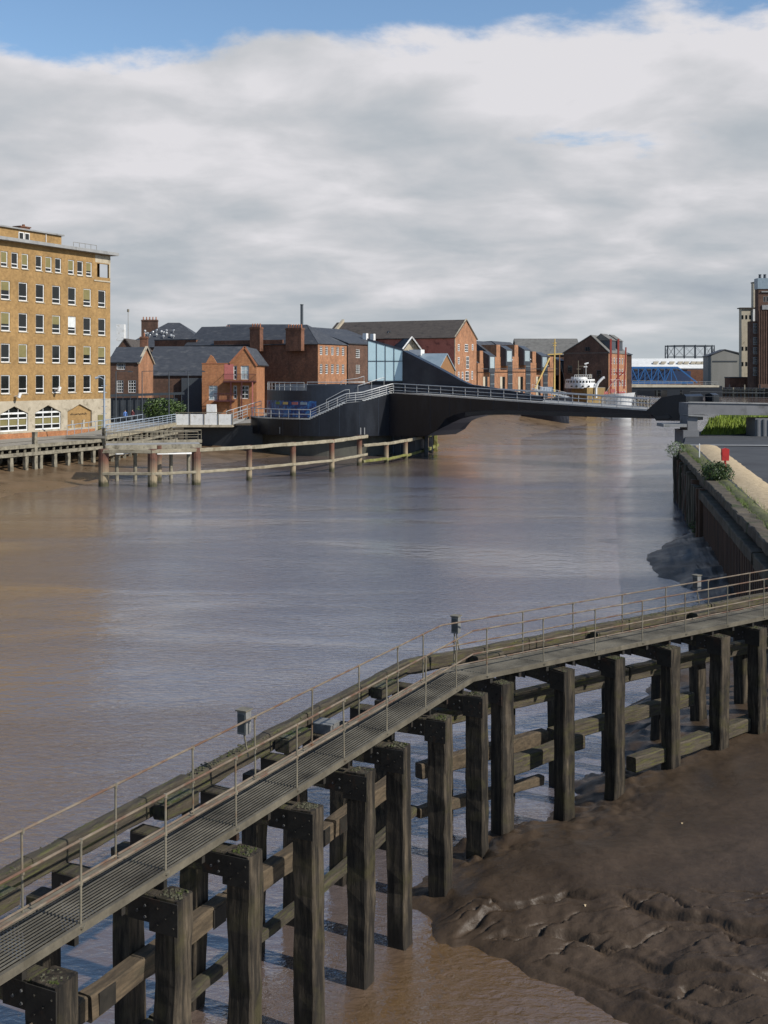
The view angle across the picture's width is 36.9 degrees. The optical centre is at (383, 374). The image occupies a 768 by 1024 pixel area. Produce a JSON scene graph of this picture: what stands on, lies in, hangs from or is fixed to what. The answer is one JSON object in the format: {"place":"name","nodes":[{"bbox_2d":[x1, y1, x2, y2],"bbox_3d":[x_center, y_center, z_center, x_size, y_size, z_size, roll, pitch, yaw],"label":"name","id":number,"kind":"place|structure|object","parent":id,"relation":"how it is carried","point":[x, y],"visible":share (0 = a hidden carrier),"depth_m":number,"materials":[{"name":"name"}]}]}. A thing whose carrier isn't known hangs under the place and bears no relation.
{"place":"outdoors","nodes":[
{"label":"outdoors","id":0,"kind":"place"},
{"bbox_2d":[110,333,154,397],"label":"brick house","id":1,"kind":"structure","parent":0,"point":[137,361],"depth_m":172.67,"materials":[{"name":"brick"}]},
{"bbox_2d":[117,380,122,392],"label":"window","id":2,"kind":"structure","parent":1,"relation":"in","point":[119,382],"depth_m":172.07,"materials":[{"name":"white paint"}]},
{"bbox_2d":[128,380,135,392],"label":"window","id":3,"kind":"structure","parent":1,"relation":"in","point":[131,383],"depth_m":172.03,"materials":[{"name":"white paint"}]},
{"bbox_2d":[0,414,266,454],"bbox_3d":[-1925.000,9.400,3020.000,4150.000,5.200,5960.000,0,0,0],"label":"bank ground","id":4,"kind":"structure","parent":0,"point":[180,435],"depth_m":134.31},
{"bbox_2d":[0,224,118,439],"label":"office block","id":5,"kind":"structure","parent":4,"relation":"on","point":[54,327],"depth_m":128.51,"materials":[{"name":"brick"}]},
{"bbox_2d":[1,251,6,266],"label":"window","id":6,"kind":"structure","parent":5,"relation":"in","point":[3,253],"depth_m":122.02,"materials":[{"name":"beige glass"}]},
{"bbox_2d":[1,375,9,393],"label":"window","id":7,"kind":"structure","parent":5,"relation":"in","point":[5,379],"depth_m":122.20,"materials":[{"name":"white paint"}]},
{"bbox_2d":[1,343,9,361],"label":"window","id":8,"kind":"structure","parent":5,"relation":"in","point":[5,348],"depth_m":122.20,"materials":[{"name":"glass"}]},
{"bbox_2d":[1,312,9,330],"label":"window","id":9,"kind":"structure","parent":5,"relation":"in","point":[5,316],"depth_m":122.17,"materials":[{"name":"yellow fabric"}]},
{"bbox_2d":[1,280,9,299],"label":"window","id":10,"kind":"structure","parent":5,"relation":"in","point":[5,285],"depth_m":122.20,"materials":[{"name":"white paint"}]},
{"bbox_2d":[0,407,26,431],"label":"window","id":11,"kind":"structure","parent":5,"relation":"in","point":[13,419],"depth_m":123.27,"materials":[{"name":"white paint"}]},
{"bbox_2d":[11,252,17,267],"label":"window","id":12,"kind":"structure","parent":5,"relation":"in","point":[14,256],"depth_m":123.36,"materials":[{"name":"black glass"}]},
{"bbox_2d":[19,375,26,392],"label":"window","id":13,"kind":"structure","parent":5,"relation":"in","point":[22,378],"depth_m":124.45,"materials":[{"name":"black glass"}]},
{"bbox_2d":[19,344,26,362],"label":"window","id":14,"kind":"structure","parent":5,"relation":"in","point":[22,347],"depth_m":124.45,"materials":[{"name":"yellow fabric"}]},
{"bbox_2d":[19,313,26,331],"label":"window","id":15,"kind":"structure","parent":5,"relation":"in","point":[22,316],"depth_m":124.45,"materials":[{"name":"white paint"}]},
{"bbox_2d":[19,282,26,300],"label":"window","id":16,"kind":"structure","parent":5,"relation":"in","point":[22,286],"depth_m":124.42,"materials":[{"name":"glass"}]},
{"bbox_2d":[22,254,27,268],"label":"window","id":17,"kind":"structure","parent":5,"relation":"in","point":[24,256],"depth_m":124.73,"materials":[{"name":"beige glass"}]},
{"bbox_2d":[36,255,41,270],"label":"window","id":18,"kind":"structure","parent":5,"relation":"in","point":[38,258],"depth_m":126.69,"materials":[{"name":"glass"}]},
{"bbox_2d":[36,375,43,392],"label":"window","id":19,"kind":"structure","parent":5,"relation":"in","point":[39,378],"depth_m":126.77,"materials":[{"name":"glass"}]},
{"bbox_2d":[36,345,43,362],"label":"window","id":20,"kind":"structure","parent":5,"relation":"in","point":[39,348],"depth_m":126.77,"materials":[{"name":"black glass"}]},
{"bbox_2d":[36,314,43,332],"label":"window","id":21,"kind":"structure","parent":5,"relation":"in","point":[39,317],"depth_m":126.82,"materials":[{"name":"glass"}]},
{"bbox_2d":[36,284,43,302],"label":"window","id":22,"kind":"structure","parent":5,"relation":"in","point":[39,287],"depth_m":126.77,"materials":[{"name":"white paint"}]},
{"bbox_2d":[35,406,59,429],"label":"window","id":23,"kind":"structure","parent":5,"relation":"in","point":[47,417],"depth_m":127.92,"materials":[{"name":"white paint"}]},
{"bbox_2d":[46,257,50,271],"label":"window","id":24,"kind":"structure","parent":5,"relation":"in","point":[48,259],"depth_m":127.97,"materials":[{"name":"beige glass"}]},
{"bbox_2d":[52,375,59,392],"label":"window","id":25,"kind":"structure","parent":5,"relation":"in","point":[55,378],"depth_m":129.00,"materials":[{"name":"black glass"}]},
{"bbox_2d":[52,345,59,362],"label":"window","id":26,"kind":"structure","parent":5,"relation":"in","point":[55,348],"depth_m":129.05,"materials":[{"name":"black glass"}]},
{"bbox_2d":[52,315,59,332],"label":"window","id":27,"kind":"structure","parent":5,"relation":"in","point":[55,319],"depth_m":129.00,"materials":[{"name":"white paint"}]},
{"bbox_2d":[52,285,59,303],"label":"window","id":28,"kind":"structure","parent":5,"relation":"in","point":[55,289],"depth_m":129.10,"materials":[{"name":"black glass"}]},
{"bbox_2d":[55,258,60,272],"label":"window","id":29,"kind":"structure","parent":5,"relation":"in","point":[57,260],"depth_m":129.33,"materials":[{"name":"glass"}]},
{"bbox_2d":[68,260,73,274],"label":"window","id":30,"kind":"structure","parent":5,"relation":"in","point":[70,262],"depth_m":131.29,"materials":[{"name":"white paint"}]},
{"bbox_2d":[68,375,74,392],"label":"window","id":31,"kind":"structure","parent":5,"relation":"in","point":[71,378],"depth_m":131.35,"materials":[{"name":"glass"}]},
{"bbox_2d":[68,346,74,362],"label":"window","id":32,"kind":"structure","parent":5,"relation":"in","point":[71,349],"depth_m":131.35,"materials":[{"name":"glass"}]},
{"bbox_2d":[68,316,74,333],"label":"window","id":33,"kind":"structure","parent":5,"relation":"in","point":[71,320],"depth_m":131.32,"materials":[{"name":"white fabric"}]},
{"bbox_2d":[68,287,74,304],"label":"window","id":34,"kind":"structure","parent":5,"relation":"in","point":[71,291],"depth_m":131.35,"materials":[{"name":"white paint"}]},
{"bbox_2d":[77,261,82,275],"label":"window","id":35,"kind":"structure","parent":5,"relation":"in","point":[79,263],"depth_m":132.64,"materials":[{"name":"black glass"}]},
{"bbox_2d":[83,375,90,391],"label":"window","id":36,"kind":"structure","parent":5,"relation":"in","point":[86,378],"depth_m":133.67,"materials":[{"name":"white paint"}]},
{"bbox_2d":[83,346,90,362],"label":"window","id":37,"kind":"structure","parent":5,"relation":"in","point":[86,349],"depth_m":133.67,"materials":[{"name":"white paint"}]},
{"bbox_2d":[83,317,90,334],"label":"window","id":38,"kind":"structure","parent":5,"relation":"in","point":[86,321],"depth_m":133.62,"materials":[{"name":"black glass"}]},
{"bbox_2d":[83,289,90,305],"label":"window","id":39,"kind":"structure","parent":5,"relation":"in","point":[86,292],"depth_m":133.67,"materials":[{"name":"white paint"}]},
{"bbox_2d":[98,375,104,391],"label":"window","id":40,"kind":"structure","parent":5,"relation":"in","point":[100,381],"depth_m":135.82,"materials":[{"name":"glass"}]},
{"bbox_2d":[98,347,104,363],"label":"window","id":41,"kind":"structure","parent":5,"relation":"in","point":[101,350],"depth_m":135.95,"materials":[{"name":"white paint"}]},
{"bbox_2d":[98,318,104,335],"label":"window","id":42,"kind":"structure","parent":5,"relation":"in","point":[101,322],"depth_m":135.95,"materials":[{"name":"glass"}]},
{"bbox_2d":[98,290,104,306],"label":"window","id":43,"kind":"structure","parent":5,"relation":"in","point":[101,294],"depth_m":135.95,"materials":[{"name":"glass"}]},
{"bbox_2d":[115,371,132,422],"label":"street lamp","id":44,"kind":"object","parent":4,"relation":"on","point":[116,400],"visible":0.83,"depth_m":157.97,"materials":[{"name":"grey metal"}]},
{"bbox_2d":[110,392,183,421],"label":"palisade fence","id":45,"kind":"object","parent":4,"relation":"on","point":[127,405],"visible":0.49,"depth_m":165.30,"materials":[{"name":"grey metal"}]},
{"bbox_2d":[136,398,185,419],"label":"hedge","id":46,"kind":"object","parent":4,"relation":"on","point":[175,406],"visible":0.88,"depth_m":160.60,"materials":[{"name":"green plant"}]},
{"bbox_2d":[136,317,195,351],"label":"slate roofed hall","id":47,"kind":"structure","parent":4,"relation":"on","point":[151,330],"depth_m":240.50,"materials":[{"name":"brick"}]},
{"bbox_2d":[154,339,198,345],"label":"long garden range","id":48,"kind":"structure","parent":4,"relation":"on","point":[172,342],"depth_m":214.32,"materials":[{"name":"red brick"}]},
{"bbox_2d":[168,371,185,422],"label":"street lamp","id":49,"kind":"object","parent":4,"relation":"on","point":[169,399],"visible":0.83,"depth_m":154.97,"materials":[{"name":"grey metal"}]},
{"bbox_2d":[151,346,247,413],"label":"long slate shed","id":50,"kind":"structure","parent":4,"relation":"on","point":[173,362],"depth_m":194.37,"materials":[{"name":"slate"},{"name":"dark brick"}]},
{"bbox_2d":[332,319,477,384],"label":"salmon warehouse","id":51,"kind":"structure","parent":4,"relation":"on","point":[455,340],"depth_m":230.69,"materials":[{"name":"brown tile"}]},
{"bbox_2d":[394,336,421,350],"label":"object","id":52,"kind":"object","parent":4,"relation":"on","point":[411,343],"visible":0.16,"depth_m":226.88,"materials":[{"name":"paint"}]},
{"bbox_2d":[409,350,455,373],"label":"boarded shed","id":53,"kind":"structure","parent":4,"relation":"on","point":[443,361],"depth_m":193.53,"materials":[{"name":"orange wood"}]},
{"bbox_2d":[476,350,494,387],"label":"riverside apartment","id":54,"kind":"structure","parent":4,"relation":"on","point":[485,368],"depth_m":245.94,"materials":[{"name":"orange brick"}]},
{"bbox_2d":[476,341,512,388],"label":"riverside apartment","id":55,"kind":"structure","parent":4,"relation":"on","point":[503,368],"depth_m":254.76,"materials":[{"name":"orange brick"}]},
{"bbox_2d":[485,341,530,393],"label":"riverside apartment","id":56,"kind":"structure","parent":4,"relation":"on","point":[521,367],"depth_m":265.09,"materials":[{"name":"orange brick"}]},
{"bbox_2d":[530,350,547,397],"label":"riverside apartment","id":57,"kind":"structure","parent":4,"relation":"on","point":[539,360],"depth_m":275.19,"materials":[{"name":"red brick"}]},
{"bbox_2d":[513,339,577,359],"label":"grey roofed store","id":58,"kind":"structure","parent":4,"relation":"on","point":[544,346],"depth_m":304.86,"materials":[{"name":"brick"}]},
{"bbox_2d":[545,354,563,397],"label":"riverside apartment","id":59,"kind":"structure","parent":4,"relation":"on","point":[550,373],"depth_m":286.52,"materials":[{"name":"red brick"}]},
{"bbox_2d":[563,334,627,396],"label":"gabled brick warehouse","id":60,"kind":"structure","parent":4,"relation":"on","point":[593,351],"depth_m":282.96,"materials":[{"name":"red brick"}]},
{"bbox_2d":[627,353,632,392],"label":"dark end building","id":61,"kind":"structure","parent":4,"relation":"on","point":[629,372],"depth_m":318.00,"materials":[{"name":"brick"}]},
{"bbox_2d":[632,367,721,400],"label":"blue truss bridge","id":62,"kind":"structure","parent":4,"relation":"on","point":[652,379],"depth_m":449.82,"materials":[{"name":"paint"}]},
{"bbox_2d":[116,309,151,353],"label":"gabled warehouse","id":63,"kind":"structure","parent":0,"point":[121,333],"depth_m":209.00,"materials":[{"name":"brick"}]},
{"bbox_2d":[0,445,289,497],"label":"mud bank","id":64,"kind":"structure","parent":0,"point":[46,477],"depth_m":114.89,"materials":[{"name":"brown soil"}]},
{"bbox_2d":[0,428,106,471],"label":"timber promenade","id":65,"kind":"structure","parent":64,"relation":"on","point":[36,451],"depth_m":115.23,"materials":[{"name":"brown wood"}]},
{"bbox_2d":[65,414,177,461],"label":"quay footbridge","id":66,"kind":"object","parent":64,"relation":"on","point":[151,426],"visible":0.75,"depth_m":132.69,"materials":[{"name":"grey metal"}]},
{"bbox_2d":[95,376,106,434],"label":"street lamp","id":67,"kind":"object","parent":66,"relation":"on","point":[103,399],"visible":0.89,"depth_m":123.42,"materials":[{"name":"grey metal"}]},
{"bbox_2d":[202,346,268,418],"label":"brick house","id":68,"kind":"structure","parent":0,"point":[237,380],"depth_m":178.00,"materials":[{"name":"orange brick"}]},
{"bbox_2d":[209,386,216,399],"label":"french window","id":69,"kind":"structure","parent":68,"relation":"in","point":[212,389],"depth_m":178.14,"materials":[{"name":"glass"}]},
{"bbox_2d":[241,366,248,379],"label":"french window","id":70,"kind":"structure","parent":68,"relation":"in","point":[244,369],"depth_m":178.14,"materials":[{"name":"white glass"}]},
{"bbox_2d":[242,386,248,398],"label":"french window","id":71,"kind":"structure","parent":68,"relation":"in","point":[245,389],"depth_m":178.14,"materials":[{"name":"white paint"}]},
{"bbox_2d":[226,324,289,325],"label":"hipped slate building","id":72,"kind":"structure","parent":0,"point":[253,324],"depth_m":271.79,"materials":[{"name":"grey brick"}]},
{"bbox_2d":[184,323,348,412],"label":"georgian house","id":73,"kind":"structure","parent":0,"point":[305,354],"depth_m":204.03,"materials":[{"name":"red brick"}]},
{"bbox_2d":[313,327,375,383],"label":"dark brick range","id":74,"kind":"structure","parent":0,"point":[357,357],"depth_m":220.93,"materials":[{"name":"brick"}]},
{"bbox_2d":[0,394,767,1023],"bbox_3d":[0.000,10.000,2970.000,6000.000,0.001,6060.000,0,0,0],"label":"water","id":75,"kind":"structure","parent":0,"point":[142,626],"depth_m":48.28,"materials":[{"name":"brown liquid"}]},
{"bbox_2d":[104,430,201,480],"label":"landing stage","id":76,"kind":"object","parent":75,"relation":"in","point":[166,444],"visible":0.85,"depth_m":111.26,"materials":[{"name":"grey concrete"}]},
{"bbox_2d":[175,412,262,446],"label":"dark quay wall","id":77,"kind":"structure","parent":75,"relation":"in","point":[218,429],"depth_m":148.40,"materials":[{"name":"metal"}]},
{"bbox_2d":[226,401,260,423],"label":"access ramp","id":78,"kind":"structure","parent":77,"relation":"on","point":[241,420],"depth_m":147.77,"materials":[{"name":"grey metal"}]},
{"bbox_2d":[98,435,438,486],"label":"fender fence","id":79,"kind":"object","parent":75,"relation":"in","point":[154,473],"visible":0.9,"depth_m":108.64,"materials":[{"name":"brown wood"}]},
{"bbox_2d":[0,569,767,1023],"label":"timber jetty","id":80,"kind":"object","parent":75,"relation":"in","point":[130,891],"visible":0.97,"depth_m":19.69,"materials":[{"name":"brown wood"}]},
{"bbox_2d":[235,707,252,756],"bbox_3d":[-2.182,5.581,17.965,0.200,0.744,0.200,0,0,26],"label":"navigation lamp","id":81,"kind":"object","parent":80,"relation":"attached to","point":[243,714],"visible":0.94,"depth_m":17.91,"materials":[{"name":"grey metal"}]},
{"bbox_2d":[313,717,339,733],"bbox_3d":[-1.056,6.378,20.899,0.410,0.185,0.360,0,0,26],"label":"junction box","id":82,"kind":"object","parent":80,"relation":"on","point":[321,725],"visible":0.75,"depth_m":20.79,"materials":[{"name":"grey metal"}]},
{"bbox_2d":[450,614,461,649],"bbox_3d":[1.559,5.581,24.973,0.200,0.744,0.200,0,0,26],"label":"navigation lamp","id":83,"kind":"object","parent":80,"relation":"attached to","point":[456,629],"visible":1,"depth_m":24.91,"materials":[{"name":"grey metal"}]},
{"bbox_2d":[692,574,701,603],"bbox_3d":[8.153,5.581,30.034,0.200,0.744,0.200,0,0,-37],"label":"navigation lamp","id":84,"kind":"object","parent":80,"relation":"attached to","point":[695,578],"visible":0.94,"depth_m":29.98,"materials":[{"name":"grey metal"}]},
{"bbox_2d":[250,339,718,455],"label":"swing bridge","id":85,"kind":"structure","parent":75,"relation":"in","point":[404,394],"depth_m":141.30,"materials":[{"name":"black metal"}]},
{"bbox_2d":[266,400,315,417],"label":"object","id":86,"kind":"structure","parent":85,"relation":"in","point":[275,404],"depth_m":144.51,"materials":[{"name":"blue"}]},
{"bbox_2d":[521,339,571,423],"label":"yellow masted boat","id":87,"kind":"object","parent":75,"relation":"on","point":[562,419],"visible":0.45,"depth_m":229.47,"materials":[{"name":"white paint"}]},
{"bbox_2d":[565,361,604,402],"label":"white ship","id":88,"kind":"object","parent":75,"relation":"on","point":[583,385],"visible":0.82,"depth_m":255.57,"materials":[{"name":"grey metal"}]},
{"bbox_2d":[603,379,634,418],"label":"red decked boat","id":89,"kind":"object","parent":75,"relation":"on","point":[621,393],"visible":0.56,"depth_m":259.89,"materials":[{"name":"white paint"}]},
{"bbox_2d":[656,384,764,396],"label":"quay staging","id":90,"kind":"object","parent":75,"relation":"in","point":[733,389],"visible":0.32,"depth_m":523.25,"materials":[{"name":"black paint"}]},
{"bbox_2d":[0,0,767,357],"label":"sky","id":91,"kind":"structure","parent":0,"point":[513,169],"materials":[{"name":"white"}]},
{"bbox_2d":[379,415,609,455],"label":"mud bank","id":92,"kind":"structure","parent":0,"point":[489,429],"depth_m":199.87,"materials":[{"name":"brown soil"}]},
{"bbox_2d":[412,529,767,1023],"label":"mud bank","id":93,"kind":"structure","parent":0,"point":[668,924],"depth_m":21.11,"materials":[{"name":"brown soil"}]},
{"bbox_2d":[609,339,626,392],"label":"red crane","id":94,"kind":"object","parent":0,"point":[617,373],"visible":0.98,"depth_m":267.79,"materials":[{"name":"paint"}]},
{"bbox_2d":[637,387,767,555],"bbox_3d":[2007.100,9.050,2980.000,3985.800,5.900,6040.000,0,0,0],"label":"bank ground","id":95,"kind":"structure","parent":0,"point":[753,459],"depth_m":100.98,"materials":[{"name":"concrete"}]},
{"bbox_2d":[632,358,702,384],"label":"white roofed shed","id":96,"kind":"structure","parent":95,"relation":"on","point":[689,363],"depth_m":646.15,"materials":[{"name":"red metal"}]},
{"bbox_2d":[665,345,714,357],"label":"gasholder frame","id":97,"kind":"object","parent":95,"relation":"on","point":[695,348],"visible":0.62,"depth_m":892.73,"materials":[{"name":"grey metal"}]},
{"bbox_2d":[681,370,702,384],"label":"quay store","id":98,"kind":"structure","parent":95,"relation":"on","point":[696,375],"depth_m":600.00,"materials":[{"name":"red brick"}]},
{"bbox_2d":[657,391,767,443],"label":"approach span","id":99,"kind":"object","parent":95,"relation":"on","point":[691,413],"visible":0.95,"depth_m":114.30,"materials":[{"name":"grey paint"}]},
{"bbox_2d":[673,450,767,633],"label":"quay wall","id":100,"kind":"structure","parent":95,"relation":"on","point":[734,546],"depth_m":55.35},
{"bbox_2d":[665,440,686,460],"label":"shrub","id":101,"kind":"object","parent":100,"relation":"attached to","point":[677,450],"depth_m":90.41,"materials":[{"name":"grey plant"}]},
{"bbox_2d":[699,460,734,480],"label":"quay shrub","id":102,"kind":"object","parent":100,"relation":"on","point":[718,470],"visible":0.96,"depth_m":66.01,"materials":[{"name":"green plant"}]},
{"bbox_2d":[702,349,738,386],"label":"grey gabled shed","id":103,"kind":"structure","parent":95,"relation":"on","point":[719,365],"depth_m":575.00,"materials":[{"name":"metal"}]},
{"bbox_2d":[680,444,767,527],"bbox_3d":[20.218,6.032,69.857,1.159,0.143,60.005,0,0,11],"label":"verge","id":104,"kind":"structure","parent":95,"relation":"on","point":[752,507],"depth_m":58.49,"materials":[{"name":"green plant"}]},
{"bbox_2d":[721,448,728,464],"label":"lifebuoy post","id":105,"kind":"object","parent":95,"relation":"on","point":[724,454],"visible":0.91,"depth_m":75.18,"materials":[{"name":"red paint"}]},
{"bbox_2d":[696,444,767,511],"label":"gravel strip","id":106,"kind":"object","parent":95,"relation":"on","point":[751,484],"visible":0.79,"depth_m":66.97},
{"bbox_2d":[701,415,767,434],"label":"long grass","id":107,"kind":"structure","parent":95,"relation":"on","point":[720,424],"depth_m":120.06,"materials":[{"name":"green plant"}]},
{"bbox_2d":[724,377,746,387],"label":"red store","id":108,"kind":"structure","parent":95,"relation":"on","point":[735,382],"depth_m":556.00,"materials":[{"name":"brick"}]},
{"bbox_2d":[737,282,754,376],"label":"cream silo","id":109,"kind":"object","parent":95,"relation":"on","point":[746,314],"visible":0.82,"depth_m":560.00,"materials":[{"name":"white paint"}]},
{"bbox_2d":[747,274,767,387],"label":"brick mill","id":110,"kind":"object","parent":95,"relation":"on","point":[757,352],"visible":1,"depth_m":540.00,"materials":[{"name":"red brick"}]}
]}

